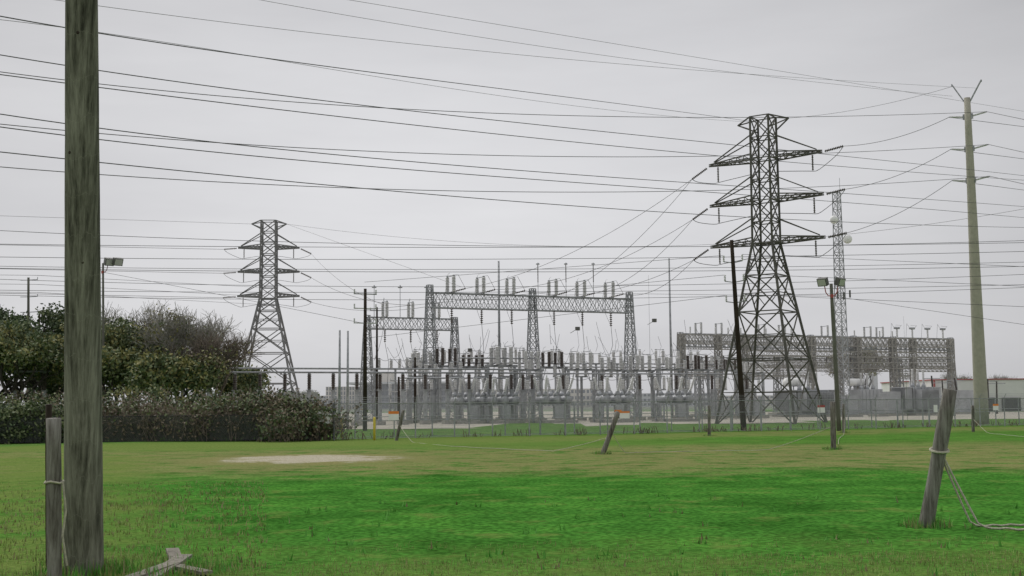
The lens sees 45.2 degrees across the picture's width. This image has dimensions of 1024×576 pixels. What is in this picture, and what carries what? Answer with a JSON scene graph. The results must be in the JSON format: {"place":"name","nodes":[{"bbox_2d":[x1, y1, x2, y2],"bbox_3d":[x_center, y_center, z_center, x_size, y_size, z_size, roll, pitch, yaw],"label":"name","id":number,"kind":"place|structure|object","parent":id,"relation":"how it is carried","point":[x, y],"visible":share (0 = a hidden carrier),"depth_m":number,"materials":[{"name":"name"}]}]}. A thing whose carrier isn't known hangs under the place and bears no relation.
{"place":"outdoors","nodes":[
{"label":"outdoors","id":0,"kind":"place"},
{"bbox_2d":[0,406,1023,575],"bbox_3d":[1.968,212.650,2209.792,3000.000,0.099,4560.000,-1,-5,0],"label":"ground","id":1,"kind":"structure","parent":0,"point":[867,474],"depth_m":23.72,"materials":[{"name":"green plant"}]},
{"bbox_2d":[20,277,39,401],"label":"distribution poles","id":2,"kind":"object","parent":1,"relation":"on","point":[28,297],"visible":0.3,"depth_m":121.68,"materials":[{"name":"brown wood"}]},
{"bbox_2d":[63,0,103,575],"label":"wood pole","id":3,"kind":"object","parent":1,"relation":"on","point":[83,488],"visible":0.99,"depth_m":13.35,"materials":[{"name":"brown wood"}]},
{"bbox_2d":[0,300,275,412],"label":"trees","id":4,"kind":"object","parent":1,"relation":"on","point":[148,351],"visible":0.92,"depth_m":103.87,"materials":[{"name":"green plant"}]},
{"bbox_2d":[0,414,319,443],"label":"old fence","id":5,"kind":"object","parent":1,"relation":"on","point":[162,434],"visible":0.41,"depth_m":66.38,"materials":[{"name":"grey metal"}]},
{"bbox_2d":[126,548,212,575],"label":"broken boards","id":6,"kind":"object","parent":1,"relation":"on","point":[178,560],"visible":0.71,"depth_m":13.63,"materials":[{"name":"grey wood"}]},
{"bbox_2d":[223,220,310,402],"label":"lattice tower","id":7,"kind":"structure","parent":1,"relation":"on","point":[284,340],"depth_m":191.53,"materials":[{"name":"grey metal"}]},
{"bbox_2d":[3,341,768,425],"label":"electrical switchgear","id":8,"kind":"object","parent":1,"relation":"on","point":[513,378],"visible":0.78,"depth_m":134.68,"materials":[{"name":"metal"}]},
{"bbox_2d":[359,285,466,421],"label":"gantry","id":9,"kind":"object","parent":1,"relation":"on","point":[457,345],"visible":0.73,"depth_m":152.56,"materials":[{"name":"metal"}]},
{"bbox_2d":[101,257,845,430],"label":"floodlight poles","id":10,"kind":"object","parent":1,"relation":"on","point":[821,281],"visible":0.91,"depth_m":77.56,"materials":[{"name":"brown wood"}]},
{"bbox_2d":[0,381,1018,443],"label":"scrub along fence","id":11,"kind":"object","parent":1,"relation":"on","point":[267,404],"visible":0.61,"depth_m":67.01,"materials":[{"name":"green plant"}]},
{"bbox_2d":[420,262,638,421],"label":"tall gantry","id":12,"kind":"object","parent":1,"relation":"on","point":[530,304],"visible":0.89,"depth_m":143.15,"materials":[{"name":"metal"}]},
{"bbox_2d":[43,388,1023,575],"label":"fence posts","id":13,"kind":"object","parent":1,"relation":"on","point":[939,450],"visible":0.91,"depth_m":17.55,"materials":[{"name":"grey wood"}]},
{"bbox_2d":[169,347,1023,411],"bbox_3d":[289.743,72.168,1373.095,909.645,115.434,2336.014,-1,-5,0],"label":"distant buildings","id":14,"kind":"structure","parent":1,"relation":"on","point":[1012,388],"depth_m":780.25,"materials":[{"name":"white concrete"}]},
{"bbox_2d":[171,393,1023,440],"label":"chain-link fence","id":15,"kind":"object","parent":1,"relation":"on","point":[394,416],"visible":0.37,"depth_m":76.76,"materials":[{"name":"metal"}]},
{"bbox_2d":[338,258,907,430],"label":"yard masts","id":16,"kind":"object","parent":1,"relation":"on","point":[398,391],"visible":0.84,"depth_m":124.87,"materials":[{"name":"metal"}]},
{"bbox_2d":[239,344,1013,401],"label":"trees","id":17,"kind":"object","parent":1,"relation":"on","point":[314,394],"visible":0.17,"depth_m":249.17,"materials":[{"name":"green plant"}]},
{"bbox_2d":[723,240,746,429],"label":"dark wood pole","id":18,"kind":"object","parent":1,"relation":"on","point":[735,302],"visible":0.97,"depth_m":79.98,"materials":[{"name":"black wood"}]},
{"bbox_2d":[692,113,846,423],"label":"lattice tower","id":19,"kind":"structure","parent":1,"relation":"on","point":[772,242],"depth_m":111.22,"materials":[{"name":"metal"}]},
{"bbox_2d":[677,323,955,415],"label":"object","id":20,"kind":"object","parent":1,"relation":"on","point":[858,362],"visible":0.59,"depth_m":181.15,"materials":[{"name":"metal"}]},
{"bbox_2d":[676,322,957,415],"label":"gantries","id":21,"kind":"object","parent":1,"relation":"on","point":[769,347],"visible":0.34,"depth_m":183.50,"materials":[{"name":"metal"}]},
{"bbox_2d":[830,178,851,414],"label":"cell tower","id":22,"kind":"structure","parent":1,"relation":"on","point":[847,239],"depth_m":151.03,"materials":[{"name":"metal"}]},
{"bbox_2d":[949,80,989,423],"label":"concrete line pole","id":23,"kind":"object","parent":1,"relation":"on","point":[979,363],"visible":0.98,"depth_m":96.37,"materials":[{"name":"concrete"}]},
{"bbox_2d":[0,0,1023,401],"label":"conductors","id":24,"kind":"object","parent":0,"point":[182,270],"visible":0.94,"depth_m":76.14,"materials":[{"name":"grey"}]},
{"bbox_2d":[0,0,1023,406],"label":"sky","id":25,"kind":"structure","parent":0,"point":[938,44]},
{"bbox_2d":[335,411,1023,428],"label":"gravel ground","id":26,"kind":"structure","parent":0,"point":[771,419],"depth_m":130.59,"materials":[{"name":"grey gravel"}]},
{"bbox_2d":[369,329,760,422],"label":"switchgear rows","id":27,"kind":"object","parent":26,"relation":"on","point":[460,363],"visible":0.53,"depth_m":146.33,"materials":[{"name":"metal"}]},
{"bbox_2d":[449,374,698,423],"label":"circuit breakers","id":28,"kind":"object","parent":26,"relation":"on","point":[681,408],"visible":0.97,"depth_m":123.14,"materials":[{"name":"metal"}]},
{"bbox_2d":[724,369,973,417],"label":"transformers","id":29,"kind":"object","parent":26,"relation":"on","point":[912,403],"visible":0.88,"depth_m":157.48,"materials":[{"name":"grey painted steel"},{"name":"grey porcelain"},{"name":"concrete"}]},
{"bbox_2d":[924,376,1004,413],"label":"distribution poles","id":30,"kind":"object","parent":26,"relation":"on","point":[955,380],"visible":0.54,"depth_m":169.80,"materials":[{"name":"grey metal"}]}
]}

